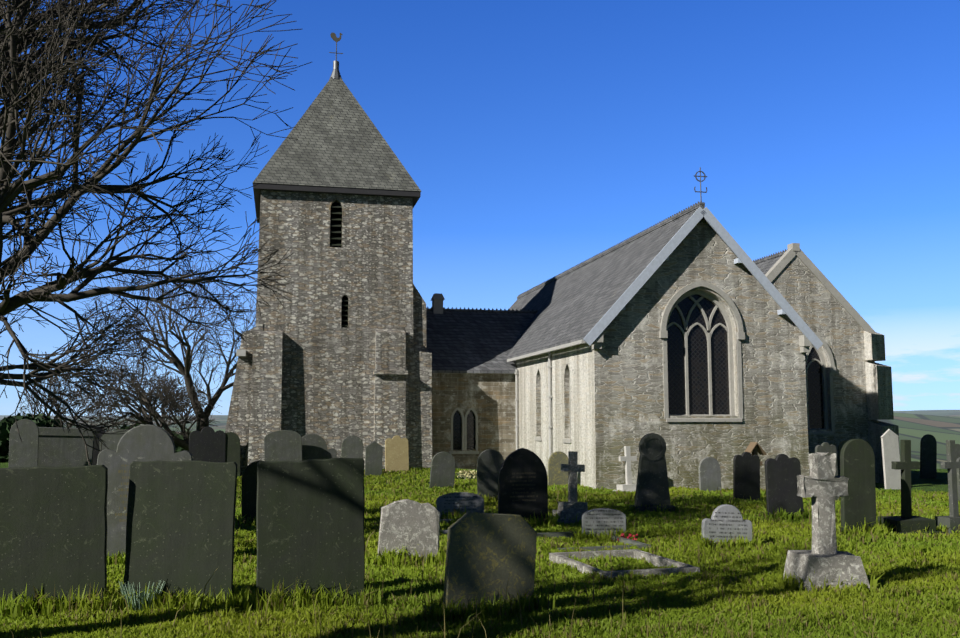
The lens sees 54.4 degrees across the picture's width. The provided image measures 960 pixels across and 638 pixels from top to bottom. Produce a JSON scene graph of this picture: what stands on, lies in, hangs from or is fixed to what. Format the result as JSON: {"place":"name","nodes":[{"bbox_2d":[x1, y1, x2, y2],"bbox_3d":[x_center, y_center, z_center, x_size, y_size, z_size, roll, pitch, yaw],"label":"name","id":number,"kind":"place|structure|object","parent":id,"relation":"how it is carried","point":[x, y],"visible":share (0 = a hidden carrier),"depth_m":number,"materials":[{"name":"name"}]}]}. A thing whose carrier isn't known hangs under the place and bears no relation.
{"place":"outdoors","nodes":[
{"label":"outdoors","id":0,"kind":"place"},
{"bbox_2d":[0,410,959,637],"bbox_3d":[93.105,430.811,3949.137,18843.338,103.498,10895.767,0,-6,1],"label":"terrain","id":1,"kind":"structure","parent":0,"point":[940,426],"depth_m":1100.92,"materials":[{"name":"green plant"}]},
{"bbox_2d":[8,419,38,467],"bbox_3d":[-16.287,4.663,33.321,0.947,2.164,0.090,1,-8,-16],"label":"round headstone","id":2,"kind":"object","parent":1,"relation":"on","point":[24,453],"visible":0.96,"depth_m":33.31,"materials":[{"name":"grey stone"}]},
{"bbox_2d":[0,412,65,462],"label":"ivy bush","id":3,"kind":"object","parent":1,"relation":"on","point":[6,424],"visible":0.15,"depth_m":51.04,"materials":[{"name":"green plant"}]},
{"bbox_2d":[0,465,107,608],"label":"slate slab","id":4,"kind":"structure","parent":1,"relation":"on","point":[53,527],"depth_m":8.60,"materials":[{"name":"grey stone"}]},
{"bbox_2d":[18,348,91,425],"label":"bare shrub","id":5,"kind":"object","parent":1,"relation":"on","point":[47,402],"visible":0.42,"depth_m":74.81,"materials":[{"name":"brown plant"}]},
{"bbox_2d":[38,427,95,466],"bbox_3d":[-15.687,5.037,35.020,2.237,1.881,1.062,4,-6,-20],"label":"headstone","id":6,"kind":"object","parent":1,"relation":"on","point":[59,447],"visible":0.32,"depth_m":34.62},
{"bbox_2d":[29,376,116,427],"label":"bare shrub","id":7,"kind":"object","parent":1,"relation":"on","point":[56,404],"visible":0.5,"depth_m":68.77,"materials":[{"name":"brown plant"}]},
{"bbox_2d":[76,425,105,464],"bbox_3d":[-15.752,5.296,37.434,1.984,2.106,0.090,-13,-3,-20],"label":"trunk","id":8,"kind":"object","parent":1,"relation":"on","point":[95,454],"visible":0.04,"depth_m":37.52,"materials":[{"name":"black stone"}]},
{"bbox_2d":[99,430,128,452],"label":"gravestone","id":9,"kind":"object","parent":1,"relation":"on","point":[111,441],"visible":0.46,"depth_m":35.12,"materials":[{"name":"grey stone"}]},
{"bbox_2d":[115,424,139,429],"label":"ivy bush","id":10,"kind":"object","parent":1,"relation":"on","point":[127,427],"depth_m":54.88,"materials":[{"name":"green plant"}]},
{"bbox_2d":[82,365,183,424],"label":"bare shrub","id":11,"kind":"object","parent":1,"relation":"on","point":[134,402],"visible":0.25,"depth_m":73.02,"materials":[{"name":"brown plant"}]},
{"bbox_2d":[119,579,165,611],"bbox_3d":[-3.173,2.591,8.773,0.436,0.315,0.446,0,-6,1],"label":"leafy plant","id":12,"kind":"object","parent":1,"relation":"on","point":[134,599],"visible":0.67,"depth_m":8.65,"materials":[{"name":"green plant"}]},
{"bbox_2d":[97,424,192,561],"bbox_3d":[-4.196,2.233,11.633,1.128,1.828,0.100,3,-5,-13],"label":"gravestone","id":13,"kind":"object","parent":1,"relation":"on","point":[146,442],"visible":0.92,"depth_m":11.56,"materials":[{"name":"grey stone"}]},
{"bbox_2d":[40,209,256,450],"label":"bare tree behind graves","id":14,"kind":"object","parent":1,"relation":"on","point":[202,418],"visible":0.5,"depth_m":43.52,"materials":[{"name":"brown plant"}]},
{"bbox_2d":[0,0,311,464],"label":"bare tree","id":15,"kind":"object","parent":1,"relation":"on","point":[18,35],"visible":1,"depth_m":12.29,"materials":[{"name":"brown plant"}]},
{"bbox_2d":[117,367,216,427],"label":"bare shrub","id":16,"kind":"object","parent":1,"relation":"on","point":[159,377],"visible":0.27,"depth_m":63.60,"materials":[{"name":"brown plant"}]},
{"bbox_2d":[123,460,237,602],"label":"slate slab","id":17,"kind":"structure","parent":1,"relation":"on","point":[180,528],"depth_m":8.92,"materials":[{"name":"grey stone"}]},
{"bbox_2d":[172,429,191,449],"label":"boundary hedge","id":18,"kind":"object","parent":1,"relation":"on","point":[181,436],"depth_m":58.13,"materials":[{"name":"green plant"}]},
{"bbox_2d":[175,432,190,451],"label":"ivy bush","id":19,"kind":"object","parent":1,"relation":"on","point":[178,449],"visible":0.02,"depth_m":55.06,"materials":[{"name":"green plant"}]},
{"bbox_2d":[189,427,225,462],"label":"gravestone","id":20,"kind":"object","parent":1,"relation":"on","point":[207,444],"visible":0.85,"depth_m":34.55,"materials":[{"name":"black stone"}]},
{"bbox_2d":[225,432,239,475],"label":"round headstone","id":21,"kind":"object","parent":1,"relation":"on","point":[232,452],"visible":0.58,"depth_m":34.84,"materials":[{"name":"stone"}]},
{"bbox_2d":[244,441,248,468],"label":"gravestone","id":22,"kind":"object","parent":1,"relation":"on","point":[246,457],"visible":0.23,"depth_m":35.14,"materials":[{"name":"stone"}]},
{"bbox_2d":[241,461,258,523],"bbox_3d":[-3.907,3.171,16.563,0.631,1.306,0.080,0,-4,-13],"label":"round headstone","id":23,"kind":"object","parent":1,"relation":"on","point":[248,491],"visible":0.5,"depth_m":16.49,"materials":[{"name":"stone"}]},
{"bbox_2d":[264,430,301,461],"bbox_3d":[-6.713,4.657,31.850,1.259,1.722,0.090,-1,-5,-16],"label":"headstone","id":24,"kind":"object","parent":1,"relation":"on","point":[282,445],"visible":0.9,"depth_m":31.83,"materials":[{"name":"grey stone"}]},
{"bbox_2d":[256,457,364,602],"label":"slate slab","id":25,"kind":"structure","parent":1,"relation":"on","point":[310,521],"depth_m":8.97,"materials":[{"name":"grey stone"}]},
{"bbox_2d":[302,434,336,460],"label":"gravestone","id":26,"kind":"object","parent":1,"relation":"on","point":[314,446],"visible":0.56,"depth_m":32.59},
{"bbox_2d":[225,190,431,474],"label":"tower walls","id":27,"kind":"structure","parent":1,"relation":"on","point":[307,364],"depth_m":36.64,"materials":[{"name":"grey stone"}]},
{"bbox_2d":[236,349,245,356],"bbox_3d":[-9.128,1.302,35.667,0.350,0.250,0.370,1,-6,-12],"label":"security floodlight","id":28,"kind":"object","parent":27,"relation":"attached to","point":[240,352],"visible":1,"depth_m":35.49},
{"bbox_2d":[253,77,420,191],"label":"tower roof","id":29,"kind":"structure","parent":27,"relation":"on","point":[340,141],"depth_m":38.14,"materials":[{"name":"grey stone"}]},
{"bbox_2d":[329,41,342,79],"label":"weathervane pole","id":30,"kind":"object","parent":29,"relation":"on","point":[335,74],"visible":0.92,"depth_m":40.82,"materials":[{"name":"grey metal"}]},
{"bbox_2d":[330,33,342,41],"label":"weathercock","id":31,"kind":"object","parent":30,"relation":"on","point":[334,37],"visible":1,"depth_m":41.07,"materials":[{"name":"metal"}]},
{"bbox_2d":[253,183,420,222],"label":"roof eaves","id":32,"kind":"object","parent":27,"relation":"attached to","point":[414,195],"depth_m":37.19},
{"bbox_2d":[329,198,348,312],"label":"belfry surrounds","id":33,"kind":"object","parent":27,"relation":"attached to","point":[337,199],"visible":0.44,"depth_m":37.28,"materials":[{"name":"grey stone"}]},
{"bbox_2d":[330,202,347,327],"bbox_3d":[-5.677,-2.147,37.484,1.400,5.700,0.041,1,-6,-12],"label":"belfry shadow board","id":34,"kind":"object","parent":27,"relation":"attached to","point":[335,221],"depth_m":37.60,"materials":[{"name":"black wood"}]},
{"bbox_2d":[330,204,348,325],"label":"belfry louvres","id":35,"kind":"object","parent":27,"relation":"attached to","point":[339,244],"visible":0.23,"depth_m":37.23,"materials":[{"name":"grey wood"}]},
{"bbox_2d":[341,435,362,457],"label":"round headstone","id":36,"kind":"object","parent":1,"relation":"on","point":[352,446],"visible":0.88,"depth_m":32.06,"materials":[{"name":"grey stone"}]},
{"bbox_2d":[365,441,382,475],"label":"gravestone","id":37,"kind":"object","parent":1,"relation":"on","point":[373,457],"depth_m":31.58,"materials":[{"name":"grey stone"}]},
{"bbox_2d":[385,435,408,471],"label":"gravestone","id":38,"kind":"object","parent":1,"relation":"on","point":[396,452],"visible":0.94,"depth_m":32.61,"materials":[{"name":"stone"}]},
{"bbox_2d":[377,499,440,561],"bbox_3d":[-0.927,2.832,12.215,0.802,0.935,0.120,6,-12,-12],"label":"gravestone","id":39,"kind":"object","parent":1,"relation":"on","point":[410,525],"visible":0.77,"depth_m":12.19,"materials":[{"name":"stone"}]},
{"bbox_2d":[429,452,455,487],"bbox_3d":[-1.140,4.658,28.621,0.764,1.177,0.090,6,-6,-18],"label":"round headstone","id":40,"kind":"object","parent":1,"relation":"on","point":[442,471],"visible":0.92,"depth_m":28.58,"materials":[{"name":"grey stone"}]},
{"bbox_2d":[440,519,457,533],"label":"grave kerb","id":41,"kind":"structure","parent":1,"relation":"on","point":[445,531],"depth_m":17.75,"materials":[{"name":"stone"}]},
{"bbox_2d":[436,492,483,516],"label":"gravestone","id":42,"kind":"object","parent":1,"relation":"on","point":[472,502],"visible":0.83,"depth_m":18.07,"materials":[{"name":"grey stone"}]},
{"bbox_2d":[455,470,476,479],"bbox_3d":[-0.326,5.212,31.223,1.145,0.342,1.095,0,-6,1],"label":"primrose clump","id":43,"kind":"object","parent":1,"relation":"on","point":[467,474],"depth_m":30.96,"materials":[{"name":"yellow plant"}]},
{"bbox_2d":[432,373,515,468],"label":"transept walls","id":44,"kind":"structure","parent":1,"relation":"on","point":[489,399],"depth_m":39.03,"materials":[{"name":"stone"}]},
{"bbox_2d":[0,467,959,637],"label":"grass","id":45,"kind":"structure","parent":1,"relation":"on","point":[401,596],"depth_m":9.61,"materials":[{"name":"green plant"}]},
{"bbox_2d":[443,512,536,612],"bbox_3d":[0.103,2.329,8.717,0.926,1.009,0.085,9,-13,-27],"label":"gravestone","id":46,"kind":"object","parent":1,"relation":"on","point":[488,554],"visible":0.75,"depth_m":8.68,"materials":[{"name":"stone"}]},
{"bbox_2d":[477,449,503,499],"bbox_3d":[0.273,4.000,23.518,0.698,1.435,0.090,-1,-4,-12],"label":"round headstone","id":47,"kind":"object","parent":1,"relation":"on","point":[489,462],"visible":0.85,"depth_m":23.47,"materials":[{"name":"grey stone"}]},
{"bbox_2d":[498,448,547,523],"bbox_3d":[0.792,3.161,17.199,0.936,1.561,0.100,2,-6,-15],"label":"gravestone","id":48,"kind":"object","parent":1,"relation":"on","point":[522,484],"visible":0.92,"depth_m":17.16,"materials":[{"name":"black stone"}]},
{"bbox_2d":[548,451,567,485],"bbox_3d":[2.560,4.934,30.521,0.707,1.209,0.090,3,-4,-18],"label":"round headstone","id":49,"kind":"object","parent":1,"relation":"on","point":[556,474],"visible":0.88,"depth_m":30.47,"materials":[{"name":"stone"}]},
{"bbox_2d":[552,451,587,524],"bbox_3d":[1.831,3.357,18.421,0.844,1.473,0.633,4,-9,-17],"label":"granite cross on steps","id":50,"kind":"object","parent":1,"relation":"on","point":[572,507],"visible":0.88,"depth_m":18.34,"materials":[{"name":"grey stone"}]},
{"bbox_2d":[537,531,650,550],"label":"grave kerb","id":51,"kind":"structure","parent":1,"relation":"on","point":[596,548],"depth_m":14.39,"materials":[{"name":"grey stone"}]},
{"bbox_2d":[582,508,625,535],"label":"gravestone","id":52,"kind":"object","parent":1,"relation":"on","point":[597,520],"visible":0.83,"depth_m":15.22,"materials":[{"name":"grey stone"}]},
{"bbox_2d":[549,549,699,578],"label":"grave kerb","id":53,"kind":"structure","parent":1,"relation":"on","point":[562,558],"depth_m":11.86,"materials":[{"name":"stone"}]},
{"bbox_2d":[613,446,636,491],"bbox_3d":[4.564,4.666,28.730,0.798,1.494,0.599,1,-8,-18],"label":"stone cross","id":54,"kind":"object","parent":1,"relation":"on","point":[627,458],"visible":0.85,"depth_m":28.67,"materials":[{"name":"stone"}]},
{"bbox_2d":[617,533,637,540],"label":"grave flowers","id":55,"kind":"object","parent":1,"relation":"on","point":[628,537],"visible":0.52,"depth_m":14.88,"materials":[{"name":"red plant"}]},
{"bbox_2d":[629,433,675,512],"bbox_3d":[3.804,3.442,20.580,0.986,1.840,0.384,2,-4,-14],"label":"gravestone","id":56,"kind":"object","parent":1,"relation":"on","point":[652,488],"visible":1,"depth_m":20.52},
{"bbox_2d":[515,218,809,489],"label":"chancel walls","id":57,"kind":"structure","parent":1,"relation":"on","point":[617,391],"depth_m":30.81,"materials":[{"name":"stone"}]},
{"bbox_2d":[507,340,584,457],"bbox_3d":[2.388,3.941,34.413,0.400,5.532,10.000,1,-6,-12],"label":"gutter and downpipes","id":58,"kind":"object","parent":57,"relation":"attached to","point":[567,345],"visible":0.69,"depth_m":34.36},
{"bbox_2d":[426,206,781,373],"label":"slate roofs","id":59,"kind":"structure","parent":57,"relation":"on","point":[575,305],"depth_m":39.27,"materials":[{"name":"grey stone"}]},
{"bbox_2d":[426,201,787,313],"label":"roof ridge tiles","id":60,"kind":"object","parent":59,"relation":"on","point":[645,232],"visible":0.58,"depth_m":40.80,"materials":[{"name":"stone"}]},
{"bbox_2d":[694,167,706,201],"bbox_3d":[7.339,-4.431,31.044,0.480,1.250,0.039,1,-6,-12],"label":"finial cross","id":61,"kind":"object","parent":60,"relation":"on","point":[700,176],"visible":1,"depth_m":31.04,"materials":[{"name":"metal"}]},
{"bbox_2d":[583,207,822,349],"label":"barge boards","id":62,"kind":"object","parent":59,"relation":"attached to","point":[645,275],"visible":0.92,"depth_m":30.79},
{"bbox_2d":[430,243,876,453],"bbox_3d":[5.936,0.903,35.007,19.302,8.540,11.589,-1,-6,12],"label":"window tracery and trim","id":63,"kind":"object","parent":57,"relation":"attached to","point":[771,274],"visible":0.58,"depth_m":31.17,"materials":[{"name":"grey stone"}]},
{"bbox_2d":[453,290,823,449],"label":"window glazing","id":64,"kind":"structure","parent":63,"relation":"in","point":[698,373],"depth_m":31.06,"materials":[{"name":"black glass"}]},
{"bbox_2d":[698,457,720,491],"bbox_3d":[7.157,4.893,29.077,0.754,1.180,0.090,1,-7,-20],"label":"round headstone","id":65,"kind":"object","parent":1,"relation":"on","point":[709,471],"visible":0.85,"depth_m":29.03,"materials":[{"name":"grey stone"}]},
{"bbox_2d":[702,504,752,546],"bbox_3d":[3.816,3.260,14.416,0.793,0.779,0.100,4,-9,-8],"label":"grey stone","id":66,"kind":"object","parent":1,"relation":"on","point":[727,521],"visible":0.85,"depth_m":14.38,"materials":[{"name":"grey stone"}]},
{"bbox_2d":[733,452,759,500],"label":"gravestone","id":67,"kind":"object","parent":1,"relation":"on","point":[746,475],"visible":0.98,"depth_m":25.22,"materials":[{"name":"black stone"}]},
{"bbox_2d":[744,442,766,465],"bbox_3d":[7.914,4.371,26.800,0.604,1.663,0.302,1,-7,-21],"label":"roofed wooden cross","id":68,"kind":"object","parent":1,"relation":"on","point":[754,448],"visible":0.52,"depth_m":26.82,"materials":[{"name":"brown wood"}]},
{"bbox_2d":[764,454,802,519],"bbox_3d":[6.374,3.571,19.573,0.771,1.479,0.090,-1,-6,-8],"label":"gravestone","id":69,"kind":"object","parent":1,"relation":"on","point":[782,471],"depth_m":19.53,"materials":[{"name":"stone"}]},
{"bbox_2d":[808,447,814,474],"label":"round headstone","id":70,"kind":"object","parent":1,"relation":"on","point":[811,449],"visible":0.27,"depth_m":34.04,"materials":[{"name":"grey stone"}]},
{"bbox_2d":[783,452,869,591],"bbox_3d":[3.861,2.301,10.486,0.780,1.598,0.585,2,-7,-8],"label":"cross gravestone","id":71,"kind":"object","parent":1,"relation":"on","point":[822,485],"visible":0.9,"depth_m":10.42,"materials":[{"name":"grey stone"}]},
{"bbox_2d":[815,442,838,500],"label":"gravestone","id":72,"kind":"object","parent":1,"relation":"on","point":[824,447],"visible":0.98,"depth_m":25.65,"materials":[{"name":"grey stone"}]},
{"bbox_2d":[771,255,899,482],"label":"chapel walls","id":73,"kind":"structure","parent":1,"relation":"on","point":[862,392],"depth_m":37.77,"materials":[{"name":"stone"}]},
{"bbox_2d":[838,440,846,466],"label":"round headstone","id":74,"kind":"object","parent":1,"relation":"on","point":[841,444],"visible":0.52,"depth_m":35.18,"materials":[{"name":"stone"}]},
{"bbox_2d":[840,439,875,532],"bbox_3d":[6.441,2.931,15.901,0.624,1.770,0.100,4,-8,-13],"label":"gravestone","id":75,"kind":"object","parent":1,"relation":"on","point":[857,469],"visible":0.85,"depth_m":15.87,"materials":[{"name":"stone"}]},
{"bbox_2d":[880,429,900,488],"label":"gravestone","id":76,"kind":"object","parent":1,"relation":"on","point":[890,449],"depth_m":33.61,"materials":[{"name":"stone"}]},
{"bbox_2d":[878,440,944,533],"bbox_3d":[7.643,3.066,16.740,0.990,1.788,0.742,2,-3,-13],"label":"dark cross on steps","id":77,"kind":"object","parent":1,"relation":"on","point":[906,519],"visible":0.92,"depth_m":16.68,"materials":[{"name":"stone"}]},
{"bbox_2d":[920,434,936,478],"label":"round headstone","id":78,"kind":"object","parent":1,"relation":"on","point":[928,456],"visible":0.92,"depth_m":41.94,"materials":[{"name":"black stone"}]},
{"bbox_2d":[934,440,959,534],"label":"grey cross on steps","id":79,"kind":"object","parent":1,"relation":"on","point":[952,520],"visible":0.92,"depth_m":17.26,"materials":[{"name":"grey stone"}]},
{"bbox_2d":[955,444,959,473],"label":"gravestone","id":80,"kind":"object","parent":1,"relation":"on","point":[957,448],"visible":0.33,"depth_m":40.44,"materials":[{"name":"grey stone"}]},
{"bbox_2d":[956,457,959,500],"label":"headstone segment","id":81,"kind":"object","parent":1,"relation":"on","point":[958,476],"visible":0.81,"depth_m":25.87,"materials":[{"name":"grey stone"}]},
{"bbox_2d":[0,0,959,415],"label":"sky","id":82,"kind":"structure","parent":0,"point":[537,138],"materials":[{"name":"blue"}]}
]}

